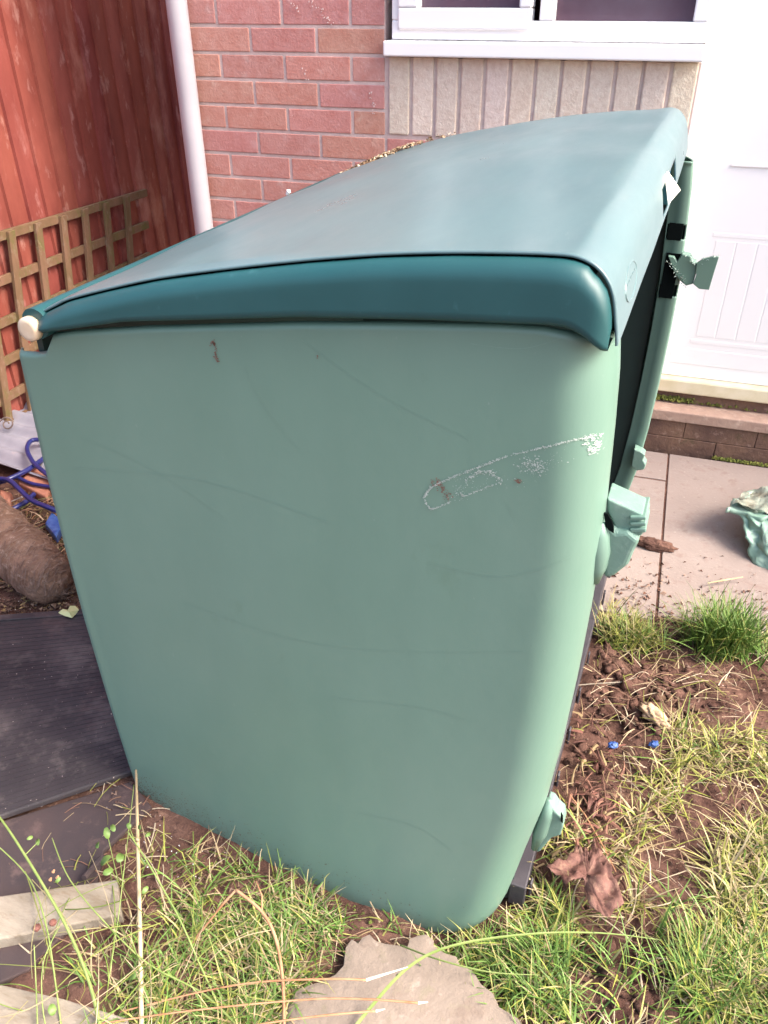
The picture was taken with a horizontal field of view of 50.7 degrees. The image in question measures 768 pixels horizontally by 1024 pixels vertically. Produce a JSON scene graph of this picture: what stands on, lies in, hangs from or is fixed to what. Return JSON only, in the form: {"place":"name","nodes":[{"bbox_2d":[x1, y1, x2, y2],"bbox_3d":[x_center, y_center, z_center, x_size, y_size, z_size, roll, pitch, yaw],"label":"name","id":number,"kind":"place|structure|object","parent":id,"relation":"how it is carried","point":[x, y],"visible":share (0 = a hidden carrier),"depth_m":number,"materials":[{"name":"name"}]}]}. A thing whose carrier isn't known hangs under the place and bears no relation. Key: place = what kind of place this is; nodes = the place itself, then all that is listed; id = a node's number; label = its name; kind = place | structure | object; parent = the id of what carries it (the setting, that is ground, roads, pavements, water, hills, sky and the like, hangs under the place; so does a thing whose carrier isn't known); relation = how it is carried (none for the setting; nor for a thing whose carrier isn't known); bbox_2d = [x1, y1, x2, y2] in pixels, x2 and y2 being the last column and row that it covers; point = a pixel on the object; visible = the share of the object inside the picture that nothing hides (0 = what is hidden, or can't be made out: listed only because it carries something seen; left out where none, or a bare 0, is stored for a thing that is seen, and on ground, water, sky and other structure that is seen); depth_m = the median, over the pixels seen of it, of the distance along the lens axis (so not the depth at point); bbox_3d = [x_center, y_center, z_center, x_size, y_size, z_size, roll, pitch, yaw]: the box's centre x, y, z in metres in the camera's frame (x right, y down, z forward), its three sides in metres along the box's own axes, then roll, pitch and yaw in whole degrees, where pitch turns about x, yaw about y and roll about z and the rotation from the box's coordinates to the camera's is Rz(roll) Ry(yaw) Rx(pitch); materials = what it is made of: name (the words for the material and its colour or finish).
{"place":"outdoors","nodes":[
{"label":"outdoors","id":0,"kind":"place"},
{"bbox_2d":[0,464,767,1023],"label":"ground","id":1,"kind":"structure","parent":0,"point":[172,826],"depth_m":1.52,"materials":[{"name":"soil"}]},
{"bbox_2d":[0,490,12,505],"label":"terracotta shard","id":2,"kind":"object","parent":1,"relation":"on","point":[8,495],"visible":0.46,"depth_m":2.54,"materials":[{"name":"orange ceramic"}]},
{"bbox_2d":[0,402,47,479],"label":"corrugated sheet","id":3,"kind":"object","parent":1,"relation":"on","point":[18,435],"visible":0.13,"depth_m":2.83,"materials":[{"name":"white plastic"}]},
{"bbox_2d":[0,417,12,428],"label":"iron scroll","id":4,"kind":"object","parent":3,"relation":"on","point":[1,419],"visible":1,"depth_m":2.89,"materials":[{"name":"grey metal"}]},
{"bbox_2d":[0,438,55,512],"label":"hose","id":5,"kind":"object","parent":3,"relation":"on","point":[10,479],"visible":0.71,"depth_m":2.57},
{"bbox_2d":[19,468,51,502],"bbox_3d":[-1.109,-0.089,2.624,0.199,0.030,0.100,22,39,30],"label":"brick piece","id":6,"kind":"object","parent":1,"relation":"on","point":[42,492],"visible":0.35,"depth_m":2.59,"materials":[{"name":"brick"}]},
{"bbox_2d":[0,497,75,600],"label":"dead needles","id":7,"kind":"object","parent":1,"relation":"on","point":[41,524],"visible":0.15,"depth_m":2.44,"materials":[{"name":"plant"}]},
{"bbox_2d":[0,495,76,604],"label":"rock","id":8,"kind":"object","parent":1,"relation":"on","point":[34,564],"visible":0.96,"depth_m":2.11,"materials":[{"name":"stone"}]},
{"bbox_2d":[0,487,79,614],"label":"garden debris","id":9,"kind":"object","parent":1,"relation":"on","point":[20,603],"visible":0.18,"depth_m":2.13,"materials":[{"name":"plant"}]},
{"bbox_2d":[45,513,61,542],"bbox_3d":[-0.968,0.044,2.388,0.046,0.030,0.138,-23,39,-31],"label":"blue scrap","id":10,"kind":"object","parent":1,"relation":"on","point":[52,526],"visible":0.69,"depth_m":2.37,"materials":[{"name":"plastic"}]},
{"bbox_2d":[0,985,128,1023],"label":"wooden plank","id":11,"kind":"object","parent":1,"relation":"on","point":[14,998],"visible":0.84,"depth_m":1.25,"materials":[{"name":"beige wood"}]},
{"bbox_2d":[0,847,61,1023],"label":"green stalk","id":12,"kind":"object","parent":11,"relation":"on","point":[17,864],"visible":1,"depth_m":1.31,"materials":[{"name":"green plant"}]},
{"bbox_2d":[48,869,58,880],"bbox_3d":[-0.556,0.614,1.367,0.017,0.006,0.020,0,33,0],"label":"dead bud","id":13,"kind":"object","parent":12,"relation":"on","point":[50,878],"visible":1,"depth_m":1.36,"materials":[{"name":"beige plant"}]},
{"bbox_2d":[33,945,37,1023],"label":"green stalk","id":14,"kind":"object","parent":11,"relation":"on","point":[35,986],"visible":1,"depth_m":1.25,"materials":[{"name":"green plant"}]},
{"bbox_2d":[41,925,59,1023],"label":"green stalk","id":15,"kind":"object","parent":11,"relation":"on","point":[41,977],"visible":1,"depth_m":1.25,"materials":[{"name":"green plant"}]},
{"bbox_2d":[0,817,101,1023],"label":"green stalk","id":16,"kind":"object","parent":11,"relation":"on","point":[92,993],"visible":0.99,"depth_m":1.30,"materials":[{"name":"green plant"}]},
{"bbox_2d":[102,997,427,1023],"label":"cut twig","id":17,"kind":"object","parent":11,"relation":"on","point":[351,998],"visible":1,"depth_m":1.23,"materials":[{"name":"beige plant"}]},
{"bbox_2d":[0,609,131,818],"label":"ribbed board","id":18,"kind":"object","parent":1,"relation":"on","point":[62,643],"visible":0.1,"depth_m":1.77,"materials":[{"name":"grey plastic"}]},
{"bbox_2d":[5,637,118,808],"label":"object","id":19,"kind":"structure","parent":18,"relation":"on","point":[65,728],"depth_m":1.74,"materials":[{"name":"soil"}]},
{"bbox_2d":[59,606,78,617],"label":"pale leaf","id":20,"kind":"object","parent":18,"relation":"on","point":[71,611],"visible":1,"depth_m":2.05,"materials":[{"name":"yellow plant"}]},
{"bbox_2d":[0,189,149,421],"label":"trellis","id":21,"kind":"object","parent":1,"relation":"on","point":[17,273],"visible":0.5,"depth_m":3.05,"materials":[{"name":"brown wood"}]},
{"bbox_2d":[0,782,151,983],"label":"plum board","id":22,"kind":"object","parent":1,"relation":"on","point":[73,836],"visible":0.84,"depth_m":1.52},
{"bbox_2d":[0,880,123,947],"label":"wooden plank","id":23,"kind":"object","parent":22,"relation":"on","point":[18,914],"visible":0.91,"depth_m":1.39,"materials":[{"name":"beige wood"}]},
{"bbox_2d":[81,855,103,880],"bbox_3d":[-0.525,0.644,1.466,0.014,0.026,0.057,10,34,15],"label":"wood chip","id":24,"kind":"object","parent":22,"relation":"on","point":[88,872],"visible":0.76,"depth_m":1.46,"materials":[{"name":"brown wood"}]},
{"bbox_2d":[26,823,150,1015],"bbox_3d":[-0.475,0.654,1.360,0.203,0.103,0.282,-14,35,-21],"label":"weed plant","id":25,"kind":"object","parent":1,"relation":"on","point":[52,1008],"visible":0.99,"depth_m":1.41,"materials":[{"name":"green plant"}]},
{"bbox_2d":[0,0,194,417],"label":"fence","id":26,"kind":"object","parent":1,"relation":"on","point":[89,110],"visible":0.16,"depth_m":3.14,"materials":[{"name":"red wood"}]},
{"bbox_2d":[107,786,133,984],"bbox_3d":[-0.448,0.628,1.393,0.007,0.092,0.315,-3,33,-4],"label":"green stalk","id":27,"kind":"object","parent":1,"relation":"on","point":[121,892],"visible":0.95,"depth_m":1.36,"materials":[{"name":"green plant"}]},
{"bbox_2d":[0,831,297,1023],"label":"tangled stems","id":28,"kind":"object","parent":1,"relation":"on","point":[113,942],"visible":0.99,"depth_m":1.32,"materials":[{"name":"plant"}]},
{"bbox_2d":[189,881,285,1023],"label":"grass blade","id":29,"kind":"object","parent":1,"relation":"on","point":[253,903],"visible":0.95,"depth_m":1.31,"materials":[{"name":"plant"}]},
{"bbox_2d":[46,818,588,1023],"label":"grass","id":30,"kind":"structure","parent":1,"relation":"on","point":[254,948],"depth_m":1.36,"materials":[{"name":"green plant"}]},
{"bbox_2d":[135,769,143,1023],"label":"bamboo cane","id":31,"kind":"object","parent":30,"relation":"on","point":[140,948],"visible":0.98,"depth_m":1.37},
{"bbox_2d":[52,838,235,1023],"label":"green stalk","id":32,"kind":"object","parent":30,"relation":"on","point":[168,975],"visible":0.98,"depth_m":1.30,"materials":[{"name":"green plant"}]},
{"bbox_2d":[127,832,216,999],"bbox_3d":[-0.354,0.666,1.353,0.011,0.113,0.291,-23,39,-31],"label":"green stalk","id":33,"kind":"object","parent":30,"relation":"on","point":[187,936],"visible":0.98,"depth_m":1.34,"materials":[{"name":"plant"}]},
{"bbox_2d":[120,966,407,1012],"bbox_3d":[-0.185,0.739,1.252,0.447,0.057,0.017,-2,33,-3],"label":"grass blade","id":34,"kind":"object","parent":30,"relation":"on","point":[352,979],"visible":1,"depth_m":1.25,"materials":[{"name":"plant"}]},
{"bbox_2d":[258,1008,384,1023],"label":"cut twig","id":35,"kind":"object","parent":30,"relation":"on","point":[335,1014],"visible":1,"depth_m":1.22,"materials":[{"name":"beige plant"}]},
{"bbox_2d":[170,857,466,933],"bbox_3d":[-0.124,0.692,1.458,0.544,0.051,0.130,0,33,1],"label":"ground moss","id":36,"kind":"object","parent":1,"relation":"on","point":[356,916],"visible":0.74,"depth_m":1.45,"materials":[{"name":"plant"}]},
{"bbox_2d":[18,107,718,933],"bbox_3d":[0.120,-0.121,1.678,0.918,1.197,1.297,12,35,18],"label":"storage box","id":37,"kind":"object","parent":1,"relation":"on","point":[352,511],"visible":1,"depth_m":1.10,"materials":[{"name":"plastic"}]},
{"bbox_2d":[339,132,455,173],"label":"leaf litter","id":38,"kind":"object","parent":37,"relation":"on","point":[394,150],"visible":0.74,"depth_m":1.91,"materials":[{"name":"plant"}]},
{"bbox_2d":[19,592,767,1023],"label":"dry straw","id":39,"kind":"object","parent":1,"relation":"on","point":[635,888],"visible":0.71,"depth_m":1.50,"materials":[{"name":"plant"}]},
{"bbox_2d":[286,934,520,1023],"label":"stepping stone","id":40,"kind":"object","parent":1,"relation":"on","point":[444,990],"visible":0.91,"depth_m":1.29,"materials":[{"name":"beige stone"}]},
{"bbox_2d":[400,944,535,974],"bbox_3d":[0.134,0.730,1.304,0.230,0.035,0.027,8,34,13],"label":"grass blade","id":41,"kind":"object","parent":40,"relation":"on","point":[460,965],"depth_m":1.29,"materials":[{"name":"beige plant"}]},
{"bbox_2d":[355,931,659,1023],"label":"grass blade","id":42,"kind":"object","parent":40,"relation":"on","point":[379,996],"depth_m":1.28,"materials":[{"name":"plant"}]},
{"bbox_2d":[65,611,767,1023],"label":"soil crumbs","id":43,"kind":"object","parent":1,"relation":"on","point":[601,923],"visible":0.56,"depth_m":1.55,"materials":[{"name":"soil"}]},
{"bbox_2d":[187,0,701,227],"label":"brick wall","id":44,"kind":"structure","parent":1,"relation":"on","point":[295,95],"depth_m":2.53,"materials":[{"name":"red brick"}]},
{"bbox_2d":[165,0,212,234],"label":"drain pipe","id":45,"kind":"object","parent":44,"relation":"attached to","point":[182,53],"visible":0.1,"depth_m":2.67,"materials":[{"name":"plastic"}]},
{"bbox_2d":[383,0,711,61],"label":"window","id":46,"kind":"structure","parent":44,"relation":"attached to","point":[646,30],"depth_m":2.27,"materials":[{"name":"plastic"}]},
{"bbox_2d":[392,0,711,42],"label":"window frame","id":47,"kind":"structure","parent":46,"relation":"in","point":[546,28],"depth_m":2.25,"materials":[{"name":"plastic"}]},
{"bbox_2d":[657,0,767,413],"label":"door","id":48,"kind":"structure","parent":44,"relation":"attached to","point":[717,350],"depth_m":2.49,"materials":[{"name":"plastic"}]},
{"bbox_2d":[662,0,767,385],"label":"door leaf","id":49,"kind":"structure","parent":48,"relation":"in","point":[726,198],"depth_m":2.43,"materials":[{"name":"plastic"}]},
{"bbox_2d":[412,880,639,1023],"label":"grass tuft","id":50,"kind":"object","parent":1,"relation":"on","point":[565,958],"visible":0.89,"depth_m":1.34,"materials":[{"name":"green plant"}]},
{"bbox_2d":[587,789,599,818],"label":"dead leaf","id":51,"kind":"object","parent":1,"relation":"on","point":[592,810],"visible":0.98,"depth_m":1.57,"materials":[{"name":"brown plant"}]},
{"bbox_2d":[571,796,615,871],"bbox_3d":[0.394,0.601,1.523,0.007,0.012,0.168,-11,34,-16],"label":"thin twig","id":52,"kind":"object","parent":1,"relation":"on","point":[594,831],"visible":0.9,"depth_m":1.52,"materials":[{"name":"brown wood"}]},
{"bbox_2d":[551,711,653,909],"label":"leaf scraps","id":53,"kind":"object","parent":1,"relation":"on","point":[604,814],"visible":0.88,"depth_m":1.57,"materials":[{"name":"plant"}]},
{"bbox_2d":[579,676,638,685],"bbox_3d":[0.495,0.388,1.842,0.194,0.008,0.013,-6,33,-9],"label":"thin twig","id":54,"kind":"object","parent":1,"relation":"on","point":[604,682],"visible":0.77,"depth_m":1.84,"materials":[{"name":"brown wood"}]},
{"bbox_2d":[607,741,617,748],"bbox_3d":[0.482,0.491,1.705,0.026,0.016,0.017,-3,33,-4],"label":"blue scrap","id":55,"kind":"object","parent":1,"relation":"on","point":[612,744],"visible":1,"depth_m":1.70,"materials":[{"name":"plastic"}]},
{"bbox_2d":[464,582,767,1023],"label":"grass","id":56,"kind":"structure","parent":1,"relation":"on","point":[746,900],"depth_m":1.47,"materials":[{"name":"green plant"}]},
{"bbox_2d":[546,838,623,916],"bbox_3d":[0.369,0.639,1.411,0.119,0.028,0.128,-20,38,-28],"label":"dead leaf","id":57,"kind":"object","parent":56,"relation":"on","point":[592,866],"visible":1,"depth_m":1.41,"materials":[{"name":"brown plant"}]},
{"bbox_2d":[592,595,685,659],"bbox_3d":[0.606,0.292,1.979,0.258,0.105,0.209,19,37,27],"label":"grass tuft","id":58,"kind":"object","parent":1,"relation":"on","point":[627,631],"visible":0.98,"depth_m":1.99,"materials":[{"name":"green plant"}]},
{"bbox_2d":[563,643,722,1023],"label":"soil clods","id":59,"kind":"object","parent":1,"relation":"on","point":[609,668],"visible":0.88,"depth_m":1.78,"materials":[{"name":"brown soil"}]},
{"bbox_2d":[648,740,658,747],"bbox_3d":[0.569,0.489,1.707,0.022,0.014,0.017,12,35,18],"label":"blue scrap","id":60,"kind":"object","parent":1,"relation":"on","point":[653,743],"visible":1,"depth_m":1.70,"materials":[{"name":"plastic"}]},
{"bbox_2d":[639,701,671,730],"bbox_3d":[0.588,0.442,1.760,0.043,0.033,0.093,-18,37,-26],"label":"tan stone","id":61,"kind":"object","parent":1,"relation":"on","point":[649,709],"visible":0.98,"depth_m":1.75,"materials":[{"name":"beige stone"}]},
{"bbox_2d":[571,863,767,1023],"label":"grass tuft","id":62,"kind":"object","parent":1,"relation":"on","point":[689,955],"visible":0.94,"depth_m":1.31,"materials":[{"name":"green plant"}]},
{"bbox_2d":[643,400,767,467],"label":"door step","id":63,"kind":"object","parent":1,"relation":"on","point":[694,430],"depth_m":2.76,"materials":[{"name":"brick"}]},
{"bbox_2d":[656,394,695,403],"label":"moss","id":64,"kind":"object","parent":63,"relation":"on","point":[676,398],"visible":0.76,"depth_m":2.79,"materials":[{"name":"green plant"}]},
{"bbox_2d":[687,401,767,411],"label":"moss","id":65,"kind":"object","parent":63,"relation":"on","point":[719,405],"visible":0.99,"depth_m":2.76,"materials":[{"name":"green plant"}]},
{"bbox_2d":[652,581,767,670],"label":"grass tuft","id":66,"kind":"object","parent":1,"relation":"on","point":[736,636],"visible":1,"depth_m":1.94,"materials":[{"name":"green plant"}]},
{"bbox_2d":[599,451,767,640],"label":"paving","id":67,"kind":"structure","parent":0,"point":[700,496],"depth_m":2.37,"materials":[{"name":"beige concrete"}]},
{"bbox_2d":[637,536,678,552],"bbox_3d":[0.782,0.095,2.337,0.130,0.046,0.044,13,35,20],"label":"soil clod","id":68,"kind":"object","parent":67,"relation":"on","point":[653,544],"visible":0.96,"depth_m":2.32,"materials":[{"name":"brown soil"}]},
{"bbox_2d":[606,554,767,630],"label":"soil crumbs","id":69,"kind":"object","parent":67,"relation":"on","point":[662,593],"visible":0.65,"depth_m":2.15,"materials":[{"name":"soil"}]},
{"bbox_2d":[708,577,742,583],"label":"straw stalk","id":70,"kind":"object","parent":67,"relation":"on","point":[725,580],"visible":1,"depth_m":2.18,"materials":[{"name":"beige plant"}]},
{"bbox_2d":[711,455,767,466],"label":"moss","id":71,"kind":"object","parent":67,"relation":"on","point":[755,463],"visible":1,"depth_m":2.75,"materials":[{"name":"green plant"}]},
{"bbox_2d":[725,486,767,569],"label":"plastic bag","id":72,"kind":"object","parent":67,"relation":"on","point":[750,508],"visible":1,"depth_m":2.30,"materials":[{"name":"green plastic"}]}
]}

